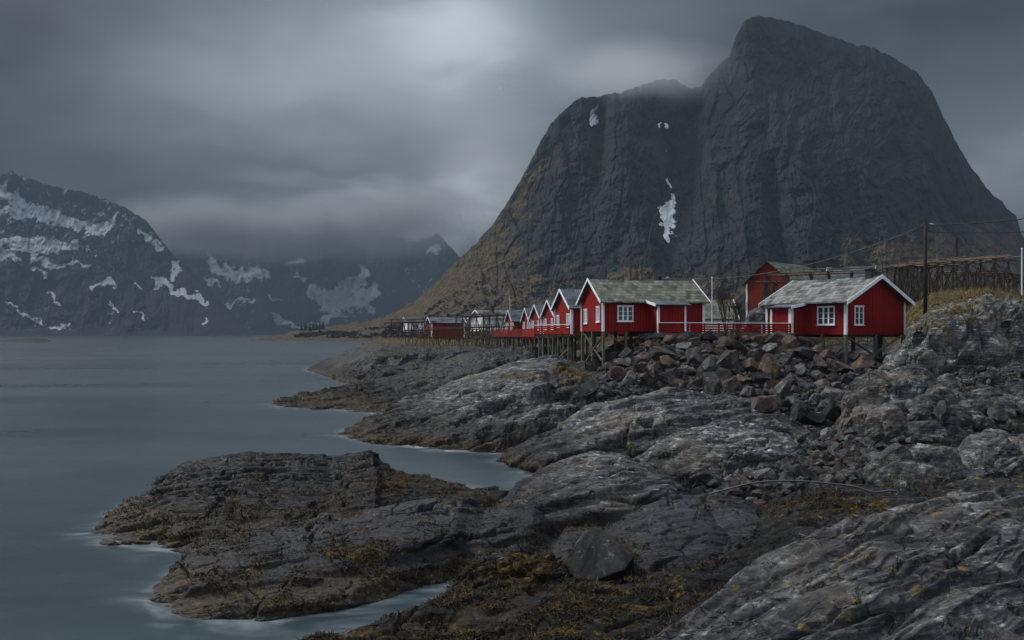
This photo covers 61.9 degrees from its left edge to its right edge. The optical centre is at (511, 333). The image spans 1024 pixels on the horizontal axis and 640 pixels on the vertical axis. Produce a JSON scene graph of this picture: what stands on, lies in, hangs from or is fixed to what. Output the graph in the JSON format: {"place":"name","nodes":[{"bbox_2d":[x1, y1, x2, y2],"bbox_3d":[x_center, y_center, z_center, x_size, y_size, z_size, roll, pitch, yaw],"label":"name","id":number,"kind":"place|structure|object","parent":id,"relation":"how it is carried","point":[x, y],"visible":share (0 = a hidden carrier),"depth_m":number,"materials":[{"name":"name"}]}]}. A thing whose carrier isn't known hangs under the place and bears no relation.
{"place":"outdoors","nodes":[
{"label":"outdoors","id":0,"kind":"place"},
{"bbox_2d":[0,171,254,335],"bbox_3d":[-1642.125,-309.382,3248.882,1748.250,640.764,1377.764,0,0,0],"label":"mountain","id":1,"kind":"structure","parent":0,"point":[75,263],"depth_m":2937.05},
{"bbox_2d":[0,335,547,639],"bbox_3d":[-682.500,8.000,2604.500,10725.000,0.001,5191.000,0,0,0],"label":"water","id":2,"kind":"structure","parent":0,"point":[93,429],"depth_m":57.77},
{"bbox_2d":[0,338,50,342],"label":"islet","id":3,"kind":"object","parent":2,"relation":"in","point":[34,340],"visible":0.66,"depth_m":825.34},
{"bbox_2d":[154,221,459,334],"bbox_3d":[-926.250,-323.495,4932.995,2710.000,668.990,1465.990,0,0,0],"label":"mountain","id":4,"kind":"structure","parent":0,"point":[268,279],"depth_m":4717.26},
{"bbox_2d":[307,336,623,378],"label":"headland ground","id":5,"kind":"structure","parent":0,"point":[330,366],"depth_m":165.87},
{"bbox_2d":[383,320,443,338],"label":"drying rack","id":6,"kind":"object","parent":5,"relation":"on","point":[411,322],"visible":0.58,"depth_m":202.40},
{"bbox_2d":[388,318,471,338],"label":"drying rack","id":7,"kind":"object","parent":5,"relation":"on","point":[424,319],"visible":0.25,"depth_m":213.75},
{"bbox_2d":[400,327,481,345],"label":"drying rack","id":8,"kind":"object","parent":5,"relation":"on","point":[427,334],"visible":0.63,"depth_m":170.00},
{"bbox_2d":[425,317,466,337],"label":"red boathouse","id":9,"kind":"object","parent":5,"relation":"on","point":[445,322],"visible":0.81,"depth_m":197.35,"materials":[{"name":"wood"}]},
{"bbox_2d":[451,312,518,341],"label":"drying rack","id":10,"kind":"object","parent":5,"relation":"on","point":[478,315],"visible":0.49,"depth_m":178.48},
{"bbox_2d":[467,306,506,330],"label":"white house","id":11,"kind":"structure","parent":5,"relation":"on","point":[492,319],"depth_m":227.80,"materials":[{"name":"paint"}]},
{"bbox_2d":[459,324,520,348],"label":"drying rack","id":12,"kind":"object","parent":5,"relation":"on","point":[488,326],"visible":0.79,"depth_m":157.60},
{"bbox_2d":[504,310,522,345],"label":"red cabin","id":13,"kind":"object","parent":5,"relation":"on","point":[512,317],"visible":0.3,"depth_m":164.44,"materials":[{"name":"wood"}]},
{"bbox_2d":[520,308,531,328],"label":"red cabin","id":14,"kind":"object","parent":5,"relation":"on","point":[525,317],"visible":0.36,"depth_m":152.58,"materials":[{"name":"wood"}]},
{"bbox_2d":[343,334,884,359],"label":"dry grass","id":15,"kind":"structure","parent":5,"relation":"on","point":[478,342],"depth_m":177.69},
{"bbox_2d":[0,0,1023,256],"label":"sky","id":16,"kind":"structure","parent":0,"point":[410,120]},
{"bbox_2d":[244,16,1023,341],"bbox_3d":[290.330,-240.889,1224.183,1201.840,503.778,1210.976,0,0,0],"label":"mountain","id":17,"kind":"structure","parent":0,"point":[778,134],"depth_m":1048.12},
{"bbox_2d":[294,221,1023,337],"bbox_3d":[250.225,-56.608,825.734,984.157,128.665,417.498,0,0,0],"label":"scrub","id":18,"kind":"object","parent":17,"relation":"on","point":[338,334],"visible":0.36,"depth_m":879.94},
{"bbox_2d":[552,287,1023,595],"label":"rocky ground","id":19,"kind":"structure","parent":0,"point":[775,529],"depth_m":30.68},
{"bbox_2d":[91,450,509,553],"bbox_3d":[-9.362,8.237,40.679,20.055,3.711,21.840,0,0,0],"label":"rock outcrop","id":20,"kind":"object","parent":19,"relation":"on","point":[242,466],"visible":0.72,"depth_m":37.68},
{"bbox_2d":[148,497,555,621],"bbox_3d":[-5.434,7.999,29.184,15.231,3.616,9.922,0,0,-39],"label":"rock outcrop","id":21,"kind":"object","parent":19,"relation":"on","point":[185,594],"visible":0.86,"depth_m":27.43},
{"bbox_2d":[332,350,485,382],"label":"rock outcrop","id":22,"kind":"object","parent":19,"relation":"on","point":[375,367],"visible":0.39,"depth_m":145.76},
{"bbox_2d":[271,343,580,412],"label":"rock outcrop","id":23,"kind":"object","parent":19,"relation":"on","point":[376,395],"visible":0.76,"depth_m":100.19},
{"bbox_2d":[523,328,559,357],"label":"deck","id":24,"kind":"structure","parent":23,"relation":"on","point":[528,334],"depth_m":101.84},
{"bbox_2d":[337,354,590,452],"bbox_3d":[-3.903,6.151,72.705,23.350,8.265,34.627,0,0,0],"label":"rock outcrop","id":25,"kind":"object","parent":19,"relation":"on","point":[442,416],"visible":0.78,"depth_m":62.97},
{"bbox_2d":[493,329,551,347],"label":"deck","id":26,"kind":"structure","parent":19,"relation":"on","point":[508,333],"depth_m":143.84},
{"bbox_2d":[301,557,756,639],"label":"rock outcrop","id":27,"kind":"object","parent":19,"relation":"on","point":[472,617],"visible":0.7,"depth_m":21.69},
{"bbox_2d":[444,549,569,594],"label":"rock outcrop","id":28,"kind":"object","parent":27,"relation":"on","point":[500,557],"visible":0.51,"depth_m":25.12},
{"bbox_2d":[528,304,543,343],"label":"red cabin","id":29,"kind":"object","parent":19,"relation":"on","point":[534,316],"visible":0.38,"depth_m":136.69,"materials":[{"name":"wood"}]},
{"bbox_2d":[540,282,579,348],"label":"red cabin","id":30,"kind":"object","parent":19,"relation":"on","point":[547,315],"visible":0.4,"depth_m":117.64,"materials":[{"name":"wood"}]},
{"bbox_2d":[104,412,1023,639],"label":"seaweed","id":31,"kind":"object","parent":19,"relation":"on","point":[571,599],"visible":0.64,"depth_m":25.73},
{"bbox_2d":[534,324,596,360],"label":"deck","id":32,"kind":"structure","parent":19,"relation":"on","point":[561,343],"depth_m":88.22,"materials":[{"name":"red wood"}]},
{"bbox_2d":[574,375,598,395],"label":"boulder","id":33,"kind":"object","parent":19,"relation":"on","point":[586,385],"visible":1,"depth_m":60.15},
{"bbox_2d":[586,360,601,371],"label":"boulder","id":34,"kind":"object","parent":19,"relation":"on","point":[592,365],"visible":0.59,"depth_m":72.73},
{"bbox_2d":[550,288,638,360],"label":"red cabin","id":35,"kind":"object","parent":19,"relation":"on","point":[565,308],"visible":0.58,"depth_m":87.73,"materials":[{"name":"wood"}]},
{"bbox_2d":[495,451,696,536],"bbox_3d":[3.808,7.023,37.258,9.272,3.050,9.922,0,0,0],"label":"rock outcrop","id":36,"kind":"object","parent":19,"relation":"on","point":[576,503],"visible":0.86,"depth_m":34.73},
{"bbox_2d":[564,529,634,582],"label":"boulder","id":37,"kind":"object","parent":19,"relation":"on","point":[601,554],"visible":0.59,"depth_m":26.01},
{"bbox_2d":[609,366,627,379],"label":"boulder","id":38,"kind":"object","parent":19,"relation":"on","point":[616,372],"visible":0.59,"depth_m":63.43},
{"bbox_2d":[613,358,631,367],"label":"boulder","id":39,"kind":"object","parent":19,"relation":"on","point":[624,362],"visible":0.59,"depth_m":66.07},
{"bbox_2d":[622,370,638,385],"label":"boulder","id":40,"kind":"object","parent":19,"relation":"on","point":[630,378],"visible":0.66,"depth_m":60.94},
{"bbox_2d":[630,352,646,365],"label":"boulder","id":41,"kind":"object","parent":19,"relation":"on","point":[640,357],"visible":0.56,"depth_m":65.62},
{"bbox_2d":[576,278,710,366],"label":"red cabin","id":42,"kind":"object","parent":19,"relation":"on","point":[631,307],"visible":0.94,"depth_m":73.45,"materials":[{"name":"wood"}]},
{"bbox_2d":[616,305,633,321],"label":"window","id":43,"kind":"structure","parent":42,"relation":"in","point":[624,312],"depth_m":72.36,"materials":[{"name":"white paint"}]},
{"bbox_2d":[639,372,666,386],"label":"boulder","id":44,"kind":"object","parent":19,"relation":"on","point":[647,379],"visible":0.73,"depth_m":60.26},
{"bbox_2d":[547,493,760,585],"bbox_3d":[4.958,7.237,29.888,7.005,2.338,10.597,0,0,25],"label":"rock outcrop","id":45,"kind":"object","parent":19,"relation":"on","point":[652,529],"visible":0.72,"depth_m":28.71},
{"bbox_2d":[496,387,823,472],"bbox_3d":[8.961,6.760,53.064,22.852,6.406,13.445,0,0,0],"label":"rock outcrop","id":46,"kind":"object","parent":19,"relation":"on","point":[642,422],"visible":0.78,"depth_m":50.48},
{"bbox_2d":[701,372,720,395],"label":"boulder","id":47,"kind":"object","parent":46,"relation":"on","point":[711,381],"visible":0.93,"depth_m":56.28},
{"bbox_2d":[749,395,781,413],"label":"boulder","id":48,"kind":"object","parent":46,"relation":"on","point":[770,404],"visible":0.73,"depth_m":53.07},
{"bbox_2d":[646,346,675,361],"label":"boulder","id":49,"kind":"object","parent":19,"relation":"on","point":[655,353],"visible":0.67,"depth_m":65.32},
{"bbox_2d":[660,355,679,367],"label":"boulder","id":50,"kind":"object","parent":19,"relation":"on","point":[666,361],"visible":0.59,"depth_m":63.34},
{"bbox_2d":[659,368,682,382],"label":"boulder","id":51,"kind":"object","parent":19,"relation":"on","point":[671,375],"visible":0.69,"depth_m":61.17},
{"bbox_2d":[685,348,703,365],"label":"boulder","id":52,"kind":"object","parent":19,"relation":"on","point":[694,356],"visible":0.82,"depth_m":64.77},
{"bbox_2d":[366,285,1023,639],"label":"dry grass","id":53,"kind":"structure","parent":19,"relation":"on","point":[907,308],"depth_m":77.71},
{"bbox_2d":[701,355,716,370],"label":"boulder","id":54,"kind":"object","parent":19,"relation":"on","point":[709,363],"visible":0.83,"depth_m":63.52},
{"bbox_2d":[640,333,794,336],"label":"walkway","id":55,"kind":"structure","parent":19,"relation":"on","point":[676,334],"depth_m":72.21,"materials":[{"name":"wood"}]},
{"bbox_2d":[658,322,790,332],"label":"railing","id":56,"kind":"object","parent":55,"relation":"on","point":[775,326],"visible":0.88,"depth_m":72.33,"materials":[{"name":"red wood"}]},
{"bbox_2d":[634,420,805,488],"bbox_3d":[10.408,6.603,44.021,10.746,3.565,10.068,0,0,0],"label":"rock outcrop","id":57,"kind":"object","parent":19,"relation":"on","point":[730,446],"visible":0.88,"depth_m":41.52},
{"bbox_2d":[702,299,739,332],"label":"white cabin","id":58,"kind":"object","parent":19,"relation":"on","point":[716,315],"visible":0.31,"depth_m":112.12,"materials":[{"name":"wood"}]},
{"bbox_2d":[714,369,730,380],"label":"boulder","id":59,"kind":"object","parent":19,"relation":"on","point":[722,374],"visible":0.55,"depth_m":61.56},
{"bbox_2d":[716,286,734,332],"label":"bare tree","id":60,"kind":"object","parent":19,"relation":"on","point":[722,296],"visible":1,"depth_m":85.83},
{"bbox_2d":[716,349,739,369],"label":"boulder","id":61,"kind":"object","parent":19,"relation":"on","point":[729,359],"visible":0.65,"depth_m":64.37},
{"bbox_2d":[717,336,746,355],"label":"boulder","id":62,"kind":"object","parent":19,"relation":"on","point":[730,344],"visible":0.67,"depth_m":67.35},
{"bbox_2d":[722,377,743,391],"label":"boulder","id":63,"kind":"object","parent":19,"relation":"on","point":[730,384],"visible":0.58,"depth_m":59.86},
{"bbox_2d":[727,299,751,330],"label":"bare tree","id":64,"kind":"object","parent":19,"relation":"on","point":[736,309],"visible":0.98,"depth_m":86.50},
{"bbox_2d":[740,386,755,397],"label":"boulder","id":65,"kind":"object","parent":19,"relation":"on","point":[747,391],"visible":0.81,"depth_m":58.41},
{"bbox_2d":[740,358,758,371],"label":"boulder","id":66,"kind":"object","parent":19,"relation":"on","point":[750,364],"visible":0.67,"depth_m":63.77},
{"bbox_2d":[740,306,765,332],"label":"rock outcrop","id":67,"kind":"object","parent":19,"relation":"on","point":[756,315],"visible":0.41,"depth_m":86.75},
{"bbox_2d":[746,348,766,362],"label":"boulder","id":68,"kind":"object","parent":19,"relation":"on","point":[757,354],"visible":0.45,"depth_m":66.15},
{"bbox_2d":[750,372,771,385],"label":"boulder","id":69,"kind":"object","parent":19,"relation":"on","point":[760,378],"visible":0.82,"depth_m":61.04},
{"bbox_2d":[750,468,774,480],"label":"boulder","id":70,"kind":"object","parent":19,"relation":"on","point":[758,474],"visible":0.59,"depth_m":36.54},
{"bbox_2d":[757,353,780,379],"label":"boulder","id":71,"kind":"object","parent":19,"relation":"on","point":[770,364],"visible":0.64,"depth_m":62.69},
{"bbox_2d":[755,279,800,305],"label":"drying rack","id":72,"kind":"object","parent":19,"relation":"on","point":[775,285],"visible":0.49,"depth_m":92.98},
{"bbox_2d":[773,378,791,398],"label":"boulder","id":73,"kind":"object","parent":19,"relation":"on","point":[781,389],"visible":0.7,"depth_m":57.93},
{"bbox_2d":[774,354,792,364],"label":"boulder","id":74,"kind":"object","parent":19,"relation":"on","point":[784,359],"visible":0.45,"depth_m":66.37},
{"bbox_2d":[777,471,793,489],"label":"boulder","id":75,"kind":"object","parent":19,"relation":"on","point":[785,475],"visible":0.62,"depth_m":33.45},
{"bbox_2d":[741,260,830,316],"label":"red barn","id":76,"kind":"structure","parent":19,"relation":"on","point":[754,290],"depth_m":115.11,"materials":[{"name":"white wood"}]},
{"bbox_2d":[781,335,797,348],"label":"boulder","id":77,"kind":"object","parent":19,"relation":"on","point":[788,341],"visible":0.73,"depth_m":69.85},
{"bbox_2d":[789,401,810,421],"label":"boulder","id":78,"kind":"object","parent":19,"relation":"on","point":[800,411],"visible":0.77,"depth_m":55.22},
{"bbox_2d":[795,363,807,376],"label":"boulder","id":79,"kind":"object","parent":19,"relation":"on","point":[800,369],"visible":0.93,"depth_m":63.84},
{"bbox_2d":[711,480,898,493],"bbox_3d":[10.841,5.976,31.578,8.399,1.051,0.199,0,0,28],"label":"pipe","id":80,"kind":"object","parent":19,"relation":"on","point":[805,481],"visible":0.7,"depth_m":31.63,"materials":[{"name":"black plastic"}]},
{"bbox_2d":[794,465,816,478],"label":"boulder","id":81,"kind":"object","parent":19,"relation":"on","point":[802,470],"visible":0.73,"depth_m":34.92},
{"bbox_2d":[793,346,818,361],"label":"boulder","id":82,"kind":"object","parent":19,"relation":"on","point":[803,352],"visible":0.42,"depth_m":68.15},
{"bbox_2d":[595,332,1023,504],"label":"rubble","id":83,"kind":"object","parent":19,"relation":"on","point":[758,495],"visible":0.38,"depth_m":45.55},
{"bbox_2d":[806,411,826,424],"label":"boulder","id":84,"kind":"object","parent":19,"relation":"on","point":[815,418],"visible":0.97,"depth_m":54.87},
{"bbox_2d":[811,353,827,371],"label":"boulder","id":85,"kind":"object","parent":19,"relation":"on","point":[819,363],"visible":0.7,"depth_m":65.67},
{"bbox_2d":[761,266,884,343],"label":"drying rack","id":86,"kind":"object","parent":19,"relation":"on","point":[810,274],"visible":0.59,"depth_m":95.74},
{"bbox_2d":[820,427,836,437],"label":"boulder","id":87,"kind":"object","parent":19,"relation":"on","point":[826,432],"visible":0.34,"depth_m":46.66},
{"bbox_2d":[822,402,841,419],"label":"boulder","id":88,"kind":"object","parent":19,"relation":"on","point":[832,411],"visible":0.72,"depth_m":54.93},
{"bbox_2d":[820,387,843,401],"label":"boulder","id":89,"kind":"object","parent":19,"relation":"on","point":[835,394],"visible":0.59,"depth_m":58.66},
{"bbox_2d":[647,486,1023,639],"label":"rock outcrop","id":90,"kind":"object","parent":19,"relation":"on","point":[960,552],"visible":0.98,"depth_m":13.49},
{"bbox_2d":[982,630,1023,639],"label":"boulder","id":91,"kind":"object","parent":90,"relation":"on","point":[997,635],"visible":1,"depth_m":11.33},
{"bbox_2d":[759,268,914,363],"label":"red cabin","id":92,"kind":"object","parent":19,"relation":"on","point":[870,302],"visible":0.92,"depth_m":74.70,"materials":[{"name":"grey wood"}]},
{"bbox_2d":[816,306,834,325],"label":"window","id":93,"kind":"structure","parent":92,"relation":"in","point":[825,314],"depth_m":73.61,"materials":[{"name":"white paint"}]},
{"bbox_2d":[854,305,864,325],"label":"window","id":94,"kind":"structure","parent":92,"relation":"in","point":[858,309],"depth_m":72.90,"materials":[{"name":"white paint"}]},
{"bbox_2d":[826,358,854,372],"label":"boulder","id":95,"kind":"object","parent":19,"relation":"on","point":[837,366],"visible":0.62,"depth_m":67.47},
{"bbox_2d":[839,351,859,363],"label":"boulder","id":96,"kind":"object","parent":19,"relation":"on","point":[853,356],"visible":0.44,"depth_m":72.24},
{"bbox_2d":[826,260,875,278],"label":"dark roofed house","id":97,"kind":"structure","parent":19,"relation":"on","point":[835,263],"depth_m":130.33,"materials":[{"name":"wood"}]},
{"bbox_2d":[850,356,876,368],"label":"boulder","id":98,"kind":"object","parent":19,"relation":"on","point":[863,361],"visible":0.62,"depth_m":69.77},
{"bbox_2d":[854,437,872,447],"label":"boulder","id":99,"kind":"object","parent":19,"relation":"on","point":[862,442],"visible":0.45,"depth_m":41.84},
{"bbox_2d":[834,365,937,436],"bbox_3d":[24.041,4.294,53.161,6.242,4.600,14.998,0,0,33],"label":"rock outcrop","id":100,"kind":"object","parent":19,"relation":"on","point":[902,388],"visible":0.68,"depth_m":49.25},
{"bbox_2d":[840,372,891,411],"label":"boulder","id":101,"kind":"object","parent":100,"relation":"on","point":[881,395],"visible":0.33,"depth_m":50.06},
{"bbox_2d":[864,404,907,444],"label":"boulder","id":102,"kind":"object","parent":19,"relation":"on","point":[886,424],"visible":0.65,"depth_m":42.95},
{"bbox_2d":[863,443,912,484],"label":"boulder","id":103,"kind":"object","parent":19,"relation":"on","point":[897,452],"visible":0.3,"depth_m":33.76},
{"bbox_2d":[882,260,941,334],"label":"drying rack","id":104,"kind":"object","parent":19,"relation":"on","point":[900,267],"visible":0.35,"depth_m":99.19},
{"bbox_2d":[903,420,953,440],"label":"boulder","id":105,"kind":"object","parent":19,"relation":"on","point":[918,429],"visible":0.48,"depth_m":41.96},
{"bbox_2d":[923,221,933,314],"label":"power pole","id":106,"kind":"object","parent":19,"relation":"on","point":[925,273],"visible":0.96,"depth_m":72.88,"materials":[{"name":"black wood"}]},
{"bbox_2d":[661,226,923,279],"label":"power line","id":107,"kind":"object","parent":106,"relation":"attached to","point":[799,266],"visible":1,"depth_m":80.81,"materials":[{"name":"black metal"}]},
{"bbox_2d":[868,428,1023,488],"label":"rock outcrop","id":108,"kind":"object","parent":19,"relation":"on","point":[917,472],"visible":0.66,"depth_m":33.20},
{"bbox_2d":[914,446,967,479],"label":"boulder","id":109,"kind":"object","parent":108,"relation":"on","point":[948,460],"visible":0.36,"depth_m":33.85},
{"bbox_2d":[974,432,1017,461],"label":"boulder","id":110,"kind":"object","parent":108,"relation":"on","point":[999,445],"visible":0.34,"depth_m":34.27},
{"bbox_2d":[874,293,1023,378],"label":"rock outcrop","id":111,"kind":"object","parent":19,"relation":"on","point":[934,349],"visible":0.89,"depth_m":61.44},
{"bbox_2d":[945,425,967,435],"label":"boulder","id":112,"kind":"object","parent":19,"relation":"on","point":[954,430],"visible":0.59,"depth_m":42.77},
{"bbox_2d":[906,255,1020,305],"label":"drying rack","id":113,"kind":"object","parent":19,"relation":"on","point":[980,261],"visible":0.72,"depth_m":89.76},
{"bbox_2d":[904,373,1023,433],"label":"rock outcrop","id":114,"kind":"object","parent":19,"relation":"on","point":[953,395],"visible":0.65,"depth_m":45.34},
{"bbox_2d":[935,400,949,423],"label":"boulder","id":115,"kind":"object","parent":114,"relation":"on","point":[942,410],"visible":1,"depth_m":43.38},
{"bbox_2d":[971,415,984,430],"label":"boulder","id":116,"kind":"object","parent":114,"relation":"on","point":[978,420],"visible":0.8,"depth_m":43.29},
{"bbox_2d":[971,386,1008,398],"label":"boulder","id":117,"kind":"object","parent":114,"relation":"on","point":[990,392],"visible":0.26,"depth_m":49.10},
{"bbox_2d":[987,405,1008,423],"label":"boulder","id":118,"kind":"object","parent":114,"relation":"on","point":[997,414],"visible":0.98,"depth_m":44.37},
{"bbox_2d":[928,271,1019,289],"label":"drying rack","id":119,"kind":"object","parent":19,"relation":"on","point":[947,273],"visible":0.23,"depth_m":107.20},
{"bbox_2d":[966,406,996,432],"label":"boulder","id":120,"kind":"object","parent":19,"relation":"on","point":[989,422],"visible":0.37,"depth_m":44.16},
{"bbox_2d":[964,266,1023,289],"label":"drying rack","id":121,"kind":"object","parent":19,"relation":"on","point":[1015,278],"visible":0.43,"depth_m":96.55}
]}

